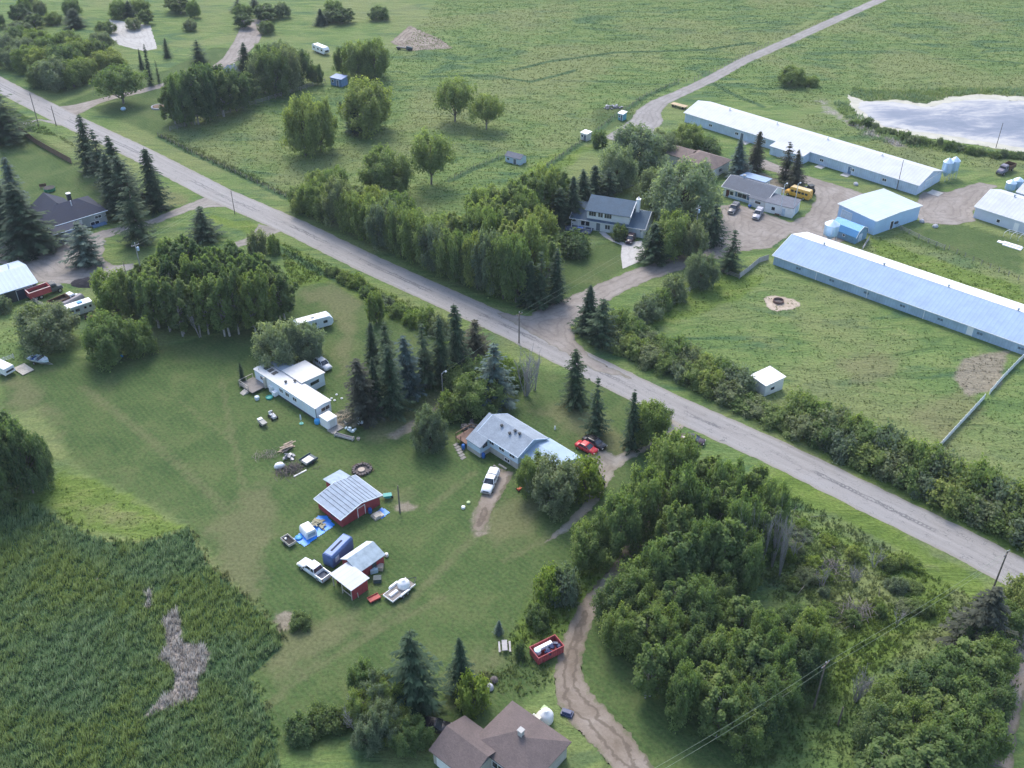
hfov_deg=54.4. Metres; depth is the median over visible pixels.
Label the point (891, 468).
shrub
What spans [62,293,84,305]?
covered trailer
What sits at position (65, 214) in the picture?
farmhouse
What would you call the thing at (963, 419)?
fence
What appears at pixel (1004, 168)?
grain truck
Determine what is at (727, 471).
broadleaf tree
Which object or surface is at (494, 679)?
garden rock
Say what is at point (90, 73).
broadleaf tree
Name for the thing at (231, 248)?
aspen tree
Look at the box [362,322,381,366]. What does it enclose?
spruce tree
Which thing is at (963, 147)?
shrub
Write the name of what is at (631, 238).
parked car
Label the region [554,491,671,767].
dirt track
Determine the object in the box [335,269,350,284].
shrub
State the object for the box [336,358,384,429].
spruce tree
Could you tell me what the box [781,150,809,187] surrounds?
spruce tree
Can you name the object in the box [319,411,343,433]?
box shed
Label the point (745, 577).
broadleaf tree
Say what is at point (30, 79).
broadleaf tree
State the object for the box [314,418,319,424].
plastic barrel
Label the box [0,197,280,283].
farmyard gravel
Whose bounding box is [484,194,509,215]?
aspen tree
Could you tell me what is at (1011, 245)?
panel stack
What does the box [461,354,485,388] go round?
shrub
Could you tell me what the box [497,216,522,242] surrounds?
aspen tree
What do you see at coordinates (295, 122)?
broadleaf tree
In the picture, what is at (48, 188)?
play table
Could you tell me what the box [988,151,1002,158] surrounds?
shrub
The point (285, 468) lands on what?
brush pile
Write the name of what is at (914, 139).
shrub
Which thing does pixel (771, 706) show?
broadleaf tree
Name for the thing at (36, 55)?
broadleaf tree
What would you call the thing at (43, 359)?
motor boat
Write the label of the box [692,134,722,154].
shrub
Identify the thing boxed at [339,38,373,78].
broadleaf tree
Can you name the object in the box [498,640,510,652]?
picnic table
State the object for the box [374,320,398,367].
spruce tree
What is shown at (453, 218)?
aspen tree
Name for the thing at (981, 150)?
shrub
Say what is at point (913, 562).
shrub
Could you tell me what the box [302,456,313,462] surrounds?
white sheet
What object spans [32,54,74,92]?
broadleaf tree
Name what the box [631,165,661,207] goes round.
willow tree
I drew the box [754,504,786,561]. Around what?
aspen tree
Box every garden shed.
[329,73,347,86]
[504,151,525,164]
[580,129,591,140]
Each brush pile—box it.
[251,446,281,460]
[270,460,320,482]
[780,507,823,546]
[797,546,856,594]
[831,589,879,627]
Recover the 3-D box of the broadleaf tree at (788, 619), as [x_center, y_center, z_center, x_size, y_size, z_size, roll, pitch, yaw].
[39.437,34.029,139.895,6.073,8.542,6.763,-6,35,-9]
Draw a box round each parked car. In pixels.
[313,356,331,370]
[423,716,450,733]
[574,440,598,454]
[582,434,607,450]
[625,232,635,243]
[680,432,705,445]
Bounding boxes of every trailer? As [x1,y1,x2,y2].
[0,359,14,375]
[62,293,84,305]
[280,533,296,546]
[293,311,335,328]
[383,577,415,602]
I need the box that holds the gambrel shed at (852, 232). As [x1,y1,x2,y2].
[835,217,868,243]
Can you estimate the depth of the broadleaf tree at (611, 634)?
137.54 m
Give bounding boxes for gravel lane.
[498,160,996,378]
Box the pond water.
[858,99,1023,147]
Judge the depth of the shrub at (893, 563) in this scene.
153.93 m
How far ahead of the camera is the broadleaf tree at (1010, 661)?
133.62 m
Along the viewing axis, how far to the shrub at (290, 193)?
260.48 m
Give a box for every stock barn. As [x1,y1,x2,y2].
[973,189,1023,233]
[1016,183,1023,195]
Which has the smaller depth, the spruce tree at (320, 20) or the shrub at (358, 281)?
the shrub at (358, 281)
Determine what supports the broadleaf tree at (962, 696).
on the ground at (174, 434)
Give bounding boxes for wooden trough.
[334,432,354,440]
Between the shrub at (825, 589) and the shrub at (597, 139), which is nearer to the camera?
the shrub at (825, 589)
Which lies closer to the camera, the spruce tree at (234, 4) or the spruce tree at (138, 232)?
the spruce tree at (138, 232)
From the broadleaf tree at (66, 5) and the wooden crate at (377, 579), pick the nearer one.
the wooden crate at (377, 579)
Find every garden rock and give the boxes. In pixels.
[488,683,493,691]
[490,676,497,683]
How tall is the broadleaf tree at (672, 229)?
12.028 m
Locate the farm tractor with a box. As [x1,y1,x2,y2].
[805,184,814,192]
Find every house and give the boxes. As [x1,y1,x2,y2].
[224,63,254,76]
[453,412,548,468]
[479,701,571,767]
[565,194,653,237]
[665,145,730,178]
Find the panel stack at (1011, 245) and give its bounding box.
[997,240,1022,250]
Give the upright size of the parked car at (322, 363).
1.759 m
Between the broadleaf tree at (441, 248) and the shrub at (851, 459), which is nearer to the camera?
the shrub at (851, 459)
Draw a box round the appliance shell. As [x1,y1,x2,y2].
[534,647,540,655]
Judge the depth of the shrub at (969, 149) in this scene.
293.21 m
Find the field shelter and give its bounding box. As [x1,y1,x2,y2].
[751,366,785,395]
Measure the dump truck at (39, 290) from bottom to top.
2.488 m
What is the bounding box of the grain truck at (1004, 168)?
[996,161,1016,175]
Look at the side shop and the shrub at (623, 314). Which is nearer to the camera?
the shrub at (623, 314)
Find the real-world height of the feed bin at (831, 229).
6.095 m
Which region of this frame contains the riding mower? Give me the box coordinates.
[267,410,277,420]
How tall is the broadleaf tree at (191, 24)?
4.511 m
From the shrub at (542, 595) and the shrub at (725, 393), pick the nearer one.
the shrub at (542, 595)
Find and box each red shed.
[313,470,382,526]
[340,541,385,575]
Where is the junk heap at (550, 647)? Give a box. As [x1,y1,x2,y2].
[544,641,560,654]
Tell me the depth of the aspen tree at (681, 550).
144.11 m
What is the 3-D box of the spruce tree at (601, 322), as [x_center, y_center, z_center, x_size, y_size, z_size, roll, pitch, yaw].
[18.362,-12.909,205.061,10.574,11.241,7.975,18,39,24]
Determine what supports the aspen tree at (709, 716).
on the ground at (174, 434)
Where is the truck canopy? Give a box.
[299,521,316,539]
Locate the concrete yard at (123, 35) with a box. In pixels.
[109,20,156,50]
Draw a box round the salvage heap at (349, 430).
[344,426,355,432]
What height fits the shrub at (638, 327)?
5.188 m
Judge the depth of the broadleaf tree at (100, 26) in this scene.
394.39 m
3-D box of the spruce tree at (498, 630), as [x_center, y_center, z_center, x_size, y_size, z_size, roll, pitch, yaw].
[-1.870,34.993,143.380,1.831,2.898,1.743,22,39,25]
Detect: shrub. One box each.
[0,294,12,314]
[122,315,158,359]
[245,227,267,255]
[266,234,281,256]
[281,709,315,748]
[286,184,302,209]
[288,609,312,632]
[304,697,334,740]
[323,266,340,277]
[323,703,350,737]
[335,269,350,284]
[345,271,365,289]
[358,283,374,297]
[381,293,394,310]
[386,302,406,319]
[401,308,419,329]
[415,304,435,331]
[424,311,450,337]
[435,388,466,424]
[441,363,465,393]
[452,667,491,718]
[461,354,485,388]
[485,350,513,380]
[502,357,525,389]
[513,638,526,659]
[524,599,550,634]
[532,560,562,607]
[548,560,581,610]
[555,227,592,260]
[574,449,606,503]
[590,129,608,148]
[590,325,624,351]
[608,304,632,330]
[608,330,638,356]
[610,222,627,241]
[615,314,647,340]
[620,334,650,362]
[632,290,665,324]
[636,338,668,370]
[637,326,659,346]
[650,332,672,351]
[652,284,673,311]
[652,351,680,376]
[655,400,674,424]
[658,331,690,359]
[661,272,688,305]
[665,356,694,385]
[675,340,709,364]
[676,360,711,392]
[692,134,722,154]
[692,351,721,377]
[695,364,727,400]
[709,353,738,379]
[709,378,748,407]
[720,390,760,415]
[723,361,758,393]
[739,393,773,422]
[756,401,793,430]
[773,414,802,438]
[781,386,819,417]
[784,411,829,448]
[784,548,797,563]
[786,575,801,591]
[789,524,813,542]
[791,542,805,557]
[792,565,824,587]
[793,517,810,529]
[797,552,810,565]
[798,395,836,420]
[801,554,823,572]
[805,76,819,87]
[805,417,839,453]
[814,398,858,431]
[817,586,830,598]
[818,568,834,583]
[818,600,839,622]
[819,532,839,547]
[820,423,858,465]
[836,411,869,437]
[838,433,877,469]
[842,608,861,627]
[844,417,893,448]
[844,545,862,562]
[848,119,860,126]
[853,440,894,479]
[861,116,874,127]
[866,417,908,462]
[870,443,917,488]
[871,122,879,128]
[871,595,884,605]
[873,601,887,618]
[874,552,890,568]
[875,126,886,132]
[879,553,899,572]
[880,127,892,133]
[882,577,905,591]
[887,435,920,463]
[887,575,910,595]
[892,454,935,500]
[892,597,919,614]
[894,553,909,568]
[897,553,924,572]
[899,130,912,142]
[901,432,943,476]
[904,596,930,613]
[905,578,923,594]
[907,134,924,145]
[909,469,950,504]
[919,135,931,144]
[919,599,936,618]
[925,466,977,521]
[926,445,967,481]
[934,451,982,484]
[936,137,943,145]
[942,139,951,149]
[950,139,962,151]
[953,478,990,522]
[954,144,966,151]
[960,452,1003,498]
[961,486,1008,532]
[964,145,975,154]
[970,474,1023,519]
[971,149,982,156]
[973,495,1022,542]
[978,147,986,154]
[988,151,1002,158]
[999,148,1008,158]
[999,473,1023,517]
[1000,503,1023,550]
[1006,151,1019,158]
[1016,151,1023,158]
[1017,526,1023,553]
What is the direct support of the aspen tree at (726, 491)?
on the ground at (174, 434)
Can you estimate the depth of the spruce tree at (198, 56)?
363.54 m
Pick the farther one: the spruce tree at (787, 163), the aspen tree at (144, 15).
the aspen tree at (144, 15)
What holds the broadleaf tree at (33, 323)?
on the ground at (174, 434)
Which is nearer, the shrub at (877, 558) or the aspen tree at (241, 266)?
the shrub at (877, 558)
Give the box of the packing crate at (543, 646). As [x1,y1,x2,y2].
[537,640,552,650]
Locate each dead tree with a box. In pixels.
[185,303,200,337]
[341,694,364,729]
[513,343,540,396]
[526,350,540,390]
[763,504,776,557]
[771,497,787,567]
[779,502,797,575]
[791,532,805,557]
[816,567,831,587]
[850,561,866,582]
[852,663,874,702]
[866,546,886,567]
[894,608,909,624]
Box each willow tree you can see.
[249,316,312,369]
[286,318,326,361]
[410,401,448,454]
[598,121,670,177]
[598,141,640,193]
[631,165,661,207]
[640,153,726,224]
[650,126,682,159]
[684,249,722,291]
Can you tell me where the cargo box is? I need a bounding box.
[389,589,397,596]
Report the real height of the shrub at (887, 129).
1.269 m
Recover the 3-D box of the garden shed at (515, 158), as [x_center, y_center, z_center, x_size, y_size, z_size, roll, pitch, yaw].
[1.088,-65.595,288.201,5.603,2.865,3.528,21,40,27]
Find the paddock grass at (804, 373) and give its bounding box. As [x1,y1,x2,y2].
[40,279,1023,539]
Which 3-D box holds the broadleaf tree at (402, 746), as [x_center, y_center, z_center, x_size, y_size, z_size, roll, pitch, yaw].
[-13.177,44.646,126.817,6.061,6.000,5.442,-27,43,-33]
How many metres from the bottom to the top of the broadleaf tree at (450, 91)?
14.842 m
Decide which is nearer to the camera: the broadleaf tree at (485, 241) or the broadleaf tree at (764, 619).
the broadleaf tree at (764, 619)
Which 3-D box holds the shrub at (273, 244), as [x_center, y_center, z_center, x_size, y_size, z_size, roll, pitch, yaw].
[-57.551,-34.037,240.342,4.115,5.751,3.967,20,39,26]
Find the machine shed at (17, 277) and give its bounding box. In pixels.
[0,260,37,302]
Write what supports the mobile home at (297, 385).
on the ground at (174, 434)
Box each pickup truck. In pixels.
[297,557,331,582]
[480,467,499,494]
[727,201,739,213]
[752,206,763,219]
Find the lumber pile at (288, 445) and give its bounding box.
[277,441,294,452]
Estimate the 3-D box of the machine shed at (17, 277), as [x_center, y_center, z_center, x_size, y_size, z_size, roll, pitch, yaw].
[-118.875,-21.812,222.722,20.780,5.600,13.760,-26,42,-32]
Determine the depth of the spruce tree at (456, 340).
194.57 m
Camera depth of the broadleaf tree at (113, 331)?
197.85 m
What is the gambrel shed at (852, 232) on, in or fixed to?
on the ground at (174, 434)
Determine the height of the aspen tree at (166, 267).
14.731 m
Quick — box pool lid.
[295,535,301,539]
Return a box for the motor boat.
[26,354,51,364]
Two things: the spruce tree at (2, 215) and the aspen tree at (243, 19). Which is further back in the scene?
the aspen tree at (243, 19)
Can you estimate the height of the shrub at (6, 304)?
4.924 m
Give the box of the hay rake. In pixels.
[396,46,412,50]
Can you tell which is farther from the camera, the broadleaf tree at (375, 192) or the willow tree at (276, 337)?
the broadleaf tree at (375, 192)
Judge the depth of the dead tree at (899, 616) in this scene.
144.48 m
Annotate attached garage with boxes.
[520,438,580,464]
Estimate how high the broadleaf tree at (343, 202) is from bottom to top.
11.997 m
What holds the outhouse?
on the ground at (174, 434)
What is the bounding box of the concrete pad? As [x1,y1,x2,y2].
[927,189,942,196]
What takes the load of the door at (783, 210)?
in the side shop
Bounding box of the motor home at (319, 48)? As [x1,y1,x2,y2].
[312,43,329,54]
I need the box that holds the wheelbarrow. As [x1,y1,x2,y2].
[379,492,392,498]
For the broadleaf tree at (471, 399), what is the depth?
184.44 m
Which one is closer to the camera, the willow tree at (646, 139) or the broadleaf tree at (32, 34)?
the willow tree at (646, 139)
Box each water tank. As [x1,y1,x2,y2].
[397,578,409,590]
[539,708,553,725]
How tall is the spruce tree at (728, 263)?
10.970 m
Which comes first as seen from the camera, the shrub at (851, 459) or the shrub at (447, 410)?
the shrub at (851, 459)
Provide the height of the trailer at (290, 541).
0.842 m
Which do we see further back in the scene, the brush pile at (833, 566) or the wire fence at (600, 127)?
the wire fence at (600, 127)
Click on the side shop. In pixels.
(773, 203)
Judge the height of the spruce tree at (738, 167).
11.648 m
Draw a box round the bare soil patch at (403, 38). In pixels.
[391,26,451,50]
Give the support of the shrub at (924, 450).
on the ground at (174, 434)
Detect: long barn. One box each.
[684,100,943,194]
[772,232,1023,354]
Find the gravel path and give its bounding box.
[606,0,885,139]
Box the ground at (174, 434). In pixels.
[0,0,1023,767]
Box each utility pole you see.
[131,242,140,267]
[397,485,400,512]
[516,312,521,342]
[812,660,829,708]
[837,707,843,725]
[993,550,1009,586]
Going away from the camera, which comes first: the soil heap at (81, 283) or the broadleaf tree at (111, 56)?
the soil heap at (81, 283)
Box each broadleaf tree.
[0,13,5,26]
[0,31,13,48]
[0,44,18,69]
[0,414,50,494]
[0,422,28,512]
[2,24,25,38]
[4,20,33,30]
[4,35,34,48]
[8,44,37,72]
[12,300,80,358]
[16,0,31,12]
[21,45,57,67]
[22,28,47,44]
[23,60,48,87]
[24,432,55,482]
[29,33,60,48]
[31,0,47,15]
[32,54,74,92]
[40,11,63,24]
[45,43,83,66]
[53,29,82,44]
[55,59,89,89]
[57,36,92,59]
[61,0,83,18]
[71,55,99,81]
[79,308,135,372]
[83,37,109,57]
[87,46,129,71]
[88,31,117,47]
[88,61,150,103]
[88,266,134,320]
[93,20,118,33]
[106,0,131,19]
[125,17,141,29]
[128,0,150,12]
[159,72,185,113]
[166,71,197,126]
[180,18,197,31]
[186,0,200,17]
[189,60,223,124]
[220,66,252,111]
[231,3,252,16]
[243,50,277,94]
[249,42,269,75]
[254,45,290,96]
[256,20,275,33]
[266,38,288,51]
[271,42,302,90]
[274,1,292,17]
[279,91,323,158]
[290,191,313,214]
[293,48,312,85]
[294,176,325,219]
[302,96,337,151]
[304,168,327,184]
[309,64,323,84]
[310,183,336,224]
[318,164,348,186]
[320,172,351,226]
[321,0,342,11]
[322,9,335,22]
[332,45,346,74]
[332,189,361,233]
[335,75,396,139]
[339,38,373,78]
[344,656,380,690]
[344,683,380,725]
[345,191,372,241]
[349,711,387,758]
[353,36,390,79]
[355,142,414,194]
[356,197,384,246]
[358,667,398,708]
[361,184,391,206]
[363,290,385,322]
[364,196,397,251]
[367,5,389,20]
[367,694,401,749]
[374,674,406,708]
[378,189,417,223]
[381,200,409,258]
[381,703,418,746]
[388,712,436,758]
[395,207,425,263]
[409,126,457,184]
[410,214,435,269]
[417,219,451,274]
[430,227,462,280]
[431,74,479,121]
[433,211,454,233]
[444,229,473,285]
[448,369,508,422]
[460,202,489,236]
[460,227,487,289]
[463,183,492,211]
[466,92,505,129]
[470,226,501,295]
[480,204,503,233]
[483,230,520,298]
[495,229,535,301]
[510,184,540,217]
[514,213,549,284]
[514,448,551,500]
[522,450,583,523]
[531,203,560,242]
[533,163,558,214]
[568,515,613,573]
[589,572,639,624]
[591,487,645,565]
[597,600,641,663]
[613,551,658,605]
[618,461,666,549]
[628,398,672,448]
[632,579,670,626]
[637,536,678,589]
[643,600,690,648]
[644,425,703,493]
[648,207,690,263]
[657,460,703,524]
[657,633,691,690]
[664,656,707,733]
[671,121,704,149]
[675,548,709,584]
[678,218,710,257]
[679,572,719,632]
[680,599,717,645]
[682,513,722,580]
[682,620,721,672]
[683,478,721,522]
[696,623,744,684]
[703,454,750,518]
[706,655,752,690]
[709,572,737,604]
[710,596,742,639]
[718,485,765,550]
[723,696,780,764]
[725,527,767,596]
[727,679,765,746]
[735,654,770,689]
[743,679,788,743]
[744,605,785,656]
[751,658,806,729]
[756,474,792,539]
[762,625,800,678]
[771,599,810,635]
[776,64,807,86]
[787,604,841,677]
[787,632,827,694]
[848,694,918,751]
[866,669,926,717]
[874,697,938,765]
[892,659,954,705]
[918,704,989,767]
[923,641,982,702]
[941,668,993,727]
[954,612,1005,646]
[954,695,1015,767]
[967,666,1020,723]
[973,629,1022,695]
[998,573,1023,621]
[1001,598,1023,641]
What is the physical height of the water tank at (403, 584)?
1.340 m
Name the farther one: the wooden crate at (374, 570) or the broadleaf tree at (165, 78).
the broadleaf tree at (165, 78)
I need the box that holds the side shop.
[764,193,801,217]
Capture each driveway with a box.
[60,19,267,114]
[544,420,683,542]
[599,232,644,267]
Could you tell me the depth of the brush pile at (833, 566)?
154.20 m
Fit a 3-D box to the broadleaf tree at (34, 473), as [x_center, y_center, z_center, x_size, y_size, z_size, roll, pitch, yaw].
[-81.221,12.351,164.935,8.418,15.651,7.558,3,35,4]
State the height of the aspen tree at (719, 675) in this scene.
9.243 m
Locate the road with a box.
[0,76,1023,586]
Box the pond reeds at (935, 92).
[833,86,1023,158]
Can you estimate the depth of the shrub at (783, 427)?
182.74 m
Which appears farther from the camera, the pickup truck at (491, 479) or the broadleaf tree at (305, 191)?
the broadleaf tree at (305, 191)
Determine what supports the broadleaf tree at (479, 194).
on the ground at (174, 434)
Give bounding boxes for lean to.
[329,562,369,599]
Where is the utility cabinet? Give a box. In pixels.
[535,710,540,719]
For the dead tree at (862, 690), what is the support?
on the ground at (174, 434)
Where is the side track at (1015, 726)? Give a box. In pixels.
[988,629,1023,767]
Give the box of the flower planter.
[151,104,163,109]
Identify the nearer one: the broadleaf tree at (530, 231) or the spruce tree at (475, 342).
the spruce tree at (475, 342)
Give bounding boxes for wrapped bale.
[274,462,284,469]
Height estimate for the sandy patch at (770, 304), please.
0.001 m
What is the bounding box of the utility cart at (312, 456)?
[299,453,317,465]
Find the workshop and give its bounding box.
[837,188,922,234]
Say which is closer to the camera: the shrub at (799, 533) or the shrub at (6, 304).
the shrub at (799, 533)
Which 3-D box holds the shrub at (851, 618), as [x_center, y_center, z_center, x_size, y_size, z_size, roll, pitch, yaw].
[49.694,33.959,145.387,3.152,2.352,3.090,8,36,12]
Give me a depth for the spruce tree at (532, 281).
217.24 m
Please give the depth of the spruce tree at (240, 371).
195.17 m
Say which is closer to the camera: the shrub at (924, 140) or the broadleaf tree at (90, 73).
the shrub at (924, 140)
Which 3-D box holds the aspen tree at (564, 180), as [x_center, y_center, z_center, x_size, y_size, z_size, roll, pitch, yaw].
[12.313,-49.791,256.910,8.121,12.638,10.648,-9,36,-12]
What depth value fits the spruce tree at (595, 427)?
179.83 m
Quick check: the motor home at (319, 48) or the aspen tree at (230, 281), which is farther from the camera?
the motor home at (319, 48)
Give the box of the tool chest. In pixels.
[560,708,573,718]
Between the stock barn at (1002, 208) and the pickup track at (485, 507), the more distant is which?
the stock barn at (1002, 208)
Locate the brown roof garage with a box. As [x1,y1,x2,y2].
[428,715,495,767]
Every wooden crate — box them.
[370,567,377,574]
[373,575,381,583]
[375,563,383,570]
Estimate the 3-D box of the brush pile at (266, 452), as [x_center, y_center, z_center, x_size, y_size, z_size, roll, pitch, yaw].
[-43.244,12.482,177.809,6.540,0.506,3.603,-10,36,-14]
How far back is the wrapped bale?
174.54 m
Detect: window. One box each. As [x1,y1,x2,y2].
[90,220,99,224]
[320,404,329,412]
[492,760,502,767]
[581,220,589,226]
[588,211,596,216]
[604,214,611,218]
[737,192,746,199]
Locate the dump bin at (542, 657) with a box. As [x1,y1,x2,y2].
[529,634,564,664]
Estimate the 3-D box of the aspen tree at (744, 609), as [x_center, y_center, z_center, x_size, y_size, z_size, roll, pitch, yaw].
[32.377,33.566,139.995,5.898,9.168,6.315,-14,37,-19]
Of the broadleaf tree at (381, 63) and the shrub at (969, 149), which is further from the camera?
the broadleaf tree at (381, 63)
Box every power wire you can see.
[655,663,824,767]
[666,669,823,767]
[827,552,1005,661]
[828,558,1003,666]
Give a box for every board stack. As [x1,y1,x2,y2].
[311,518,325,529]
[371,510,383,520]
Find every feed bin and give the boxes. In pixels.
[823,220,839,239]
[940,158,953,181]
[947,157,960,176]
[1004,180,1016,192]
[1014,177,1023,189]
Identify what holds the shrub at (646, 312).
on the ground at (174, 434)
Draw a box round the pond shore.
[847,94,1023,151]
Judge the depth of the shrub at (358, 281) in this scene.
227.25 m
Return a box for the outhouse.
[618,110,627,120]
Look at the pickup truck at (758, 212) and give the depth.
257.57 m
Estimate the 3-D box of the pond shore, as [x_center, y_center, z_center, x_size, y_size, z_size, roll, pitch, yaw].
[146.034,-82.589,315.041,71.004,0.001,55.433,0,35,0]
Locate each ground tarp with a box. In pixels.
[294,516,334,546]
[378,508,389,517]
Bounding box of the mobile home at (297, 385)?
[238,360,331,418]
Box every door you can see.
[16,286,32,299]
[302,401,306,412]
[323,555,332,567]
[329,418,335,427]
[357,504,365,517]
[436,757,449,767]
[596,223,600,230]
[626,228,641,237]
[781,208,785,216]
[841,209,851,220]
[923,178,931,189]
[966,326,973,335]
[1013,223,1018,230]
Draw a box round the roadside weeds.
[3,104,1023,767]
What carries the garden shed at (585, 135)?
on the ground at (174, 434)
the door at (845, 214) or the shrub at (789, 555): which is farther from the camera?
the door at (845, 214)
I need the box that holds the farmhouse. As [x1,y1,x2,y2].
[29,192,107,242]
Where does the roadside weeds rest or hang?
on the ground at (174, 434)
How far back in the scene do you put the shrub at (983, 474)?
163.72 m
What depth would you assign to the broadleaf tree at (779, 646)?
131.65 m
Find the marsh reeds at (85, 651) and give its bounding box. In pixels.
[0,495,284,767]
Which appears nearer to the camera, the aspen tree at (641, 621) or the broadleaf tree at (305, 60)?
the aspen tree at (641, 621)
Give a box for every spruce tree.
[0,88,39,145]
[0,156,29,208]
[0,180,20,244]
[0,182,73,262]
[21,12,42,22]
[58,221,105,268]
[59,8,88,29]
[72,113,101,176]
[83,128,105,186]
[95,151,121,216]
[97,135,143,201]
[104,154,150,222]
[110,171,157,247]
[122,0,137,18]
[134,148,176,217]
[137,49,144,69]
[143,44,154,86]
[154,60,160,82]
[162,38,172,57]
[184,206,227,244]
[187,40,209,63]
[228,0,242,11]
[234,42,251,77]
[237,363,246,383]
[248,0,259,10]
[312,9,329,25]
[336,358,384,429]
[342,108,361,136]
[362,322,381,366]
[367,357,390,419]
[372,344,416,422]
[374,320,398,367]
[379,628,457,716]
[393,335,427,403]
[411,323,446,389]
[427,315,456,382]
[441,637,483,699]
[445,305,476,369]
[462,319,490,363]
[468,342,520,413]
[492,620,503,636]
[515,261,542,310]
[527,251,554,310]
[545,248,570,304]
[547,188,572,228]
[554,349,592,412]
[558,176,584,225]
[567,285,599,337]
[576,169,594,201]
[577,298,624,350]
[578,377,613,436]
[587,164,606,200]
[598,167,621,197]
[619,389,645,454]
[633,222,671,266]
[701,204,730,248]
[714,230,747,275]
[721,138,755,177]
[745,131,766,173]
[775,142,794,181]
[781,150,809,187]
[934,586,1021,657]
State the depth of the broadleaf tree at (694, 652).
132.82 m
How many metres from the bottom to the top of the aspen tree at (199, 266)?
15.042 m
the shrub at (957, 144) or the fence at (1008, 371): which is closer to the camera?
the fence at (1008, 371)
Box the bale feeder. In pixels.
[773,297,783,304]
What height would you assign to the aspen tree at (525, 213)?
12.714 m
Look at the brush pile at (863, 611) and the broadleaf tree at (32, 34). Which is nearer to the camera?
the brush pile at (863, 611)
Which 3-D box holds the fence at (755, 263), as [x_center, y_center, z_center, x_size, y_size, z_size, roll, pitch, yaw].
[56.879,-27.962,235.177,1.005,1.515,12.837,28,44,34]
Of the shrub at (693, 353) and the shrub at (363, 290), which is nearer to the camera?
the shrub at (693, 353)
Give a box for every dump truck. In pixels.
[24,281,62,299]
[47,291,76,304]
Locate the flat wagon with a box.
[671,102,687,109]
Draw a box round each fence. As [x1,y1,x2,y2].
[18,127,71,163]
[157,133,285,195]
[169,78,324,129]
[516,78,694,177]
[694,41,768,77]
[740,255,768,276]
[896,224,945,248]
[942,394,985,444]
[948,245,1021,279]
[989,354,1023,393]
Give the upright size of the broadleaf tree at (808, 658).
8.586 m
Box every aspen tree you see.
[0,409,24,458]
[7,3,29,20]
[24,13,42,28]
[125,271,145,317]
[126,262,144,281]
[134,9,154,24]
[134,270,160,327]
[141,256,174,284]
[142,252,157,264]
[149,275,176,331]
[152,274,195,336]
[154,236,180,268]
[156,86,182,123]
[158,254,179,282]
[163,0,197,13]
[168,231,202,283]
[176,253,202,288]
[177,67,210,124]
[185,253,216,281]
[186,273,218,334]
[192,245,210,275]
[200,272,241,336]
[202,63,226,78]
[207,246,226,268]
[207,256,224,305]
[209,66,239,116]
[218,239,246,267]
[218,263,245,334]
[225,253,258,312]
[232,12,254,27]
[234,272,264,334]
[237,72,261,101]
[245,252,268,263]
[246,252,268,297]
[248,264,279,325]
[251,3,276,19]
[261,257,290,295]
[265,268,298,319]
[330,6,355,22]
[343,183,365,198]
[437,210,474,235]
[468,200,486,213]
[484,183,511,207]
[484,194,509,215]
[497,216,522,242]
[500,199,523,225]
[502,178,536,202]
[519,168,551,209]
[519,208,550,250]
[542,235,564,277]
[551,167,571,206]
[620,609,679,664]
[631,642,673,697]
[651,500,695,551]
[654,557,686,590]
[657,577,688,626]
[660,530,704,581]
[689,660,732,714]
[693,454,722,488]
[697,684,751,742]
[702,517,748,580]
[707,480,736,523]
[718,628,771,674]
[725,594,762,637]
[736,463,775,503]
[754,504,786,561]
[852,732,920,767]
[890,726,955,767]
[908,686,965,730]
[946,635,1003,691]
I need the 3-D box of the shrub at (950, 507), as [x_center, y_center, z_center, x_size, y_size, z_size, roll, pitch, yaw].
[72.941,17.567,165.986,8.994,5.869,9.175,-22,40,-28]
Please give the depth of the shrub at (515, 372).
194.44 m
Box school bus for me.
[785,185,812,199]
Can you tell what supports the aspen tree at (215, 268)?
on the ground at (174, 434)
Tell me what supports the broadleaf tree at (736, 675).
on the ground at (174, 434)
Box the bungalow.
[721,172,784,207]
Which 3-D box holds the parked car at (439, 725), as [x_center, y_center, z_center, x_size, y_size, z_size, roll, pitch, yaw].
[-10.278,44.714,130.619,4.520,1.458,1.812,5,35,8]
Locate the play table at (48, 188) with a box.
[43,185,55,192]
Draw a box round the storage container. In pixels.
[322,533,353,567]
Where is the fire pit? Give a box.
[351,461,373,476]
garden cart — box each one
[257,417,266,426]
[367,592,383,603]
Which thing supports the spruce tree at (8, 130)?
on the ground at (174, 434)
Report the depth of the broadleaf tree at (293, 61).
333.85 m
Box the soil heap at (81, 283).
[70,277,91,287]
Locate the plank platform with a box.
[14,363,33,375]
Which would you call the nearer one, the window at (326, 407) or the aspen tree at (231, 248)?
the window at (326, 407)
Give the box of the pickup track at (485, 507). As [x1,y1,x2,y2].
[472,469,512,531]
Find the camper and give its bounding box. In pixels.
[64,297,95,316]
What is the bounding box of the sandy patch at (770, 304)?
[764,295,799,311]
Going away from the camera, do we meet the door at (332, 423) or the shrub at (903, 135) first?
the door at (332, 423)
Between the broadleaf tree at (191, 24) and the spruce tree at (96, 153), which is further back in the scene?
the broadleaf tree at (191, 24)
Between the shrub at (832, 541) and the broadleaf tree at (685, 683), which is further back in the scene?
the shrub at (832, 541)
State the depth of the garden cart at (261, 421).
184.58 m
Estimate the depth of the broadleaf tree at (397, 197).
243.62 m
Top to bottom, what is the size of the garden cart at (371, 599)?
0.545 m
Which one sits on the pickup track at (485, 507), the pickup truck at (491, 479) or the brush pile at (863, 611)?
the pickup truck at (491, 479)
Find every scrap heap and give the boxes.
[283,453,295,459]
[605,104,622,109]
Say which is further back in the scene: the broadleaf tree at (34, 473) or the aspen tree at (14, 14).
the aspen tree at (14, 14)
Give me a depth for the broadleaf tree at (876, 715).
125.26 m
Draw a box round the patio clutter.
[460,419,477,429]
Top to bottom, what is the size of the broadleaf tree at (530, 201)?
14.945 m

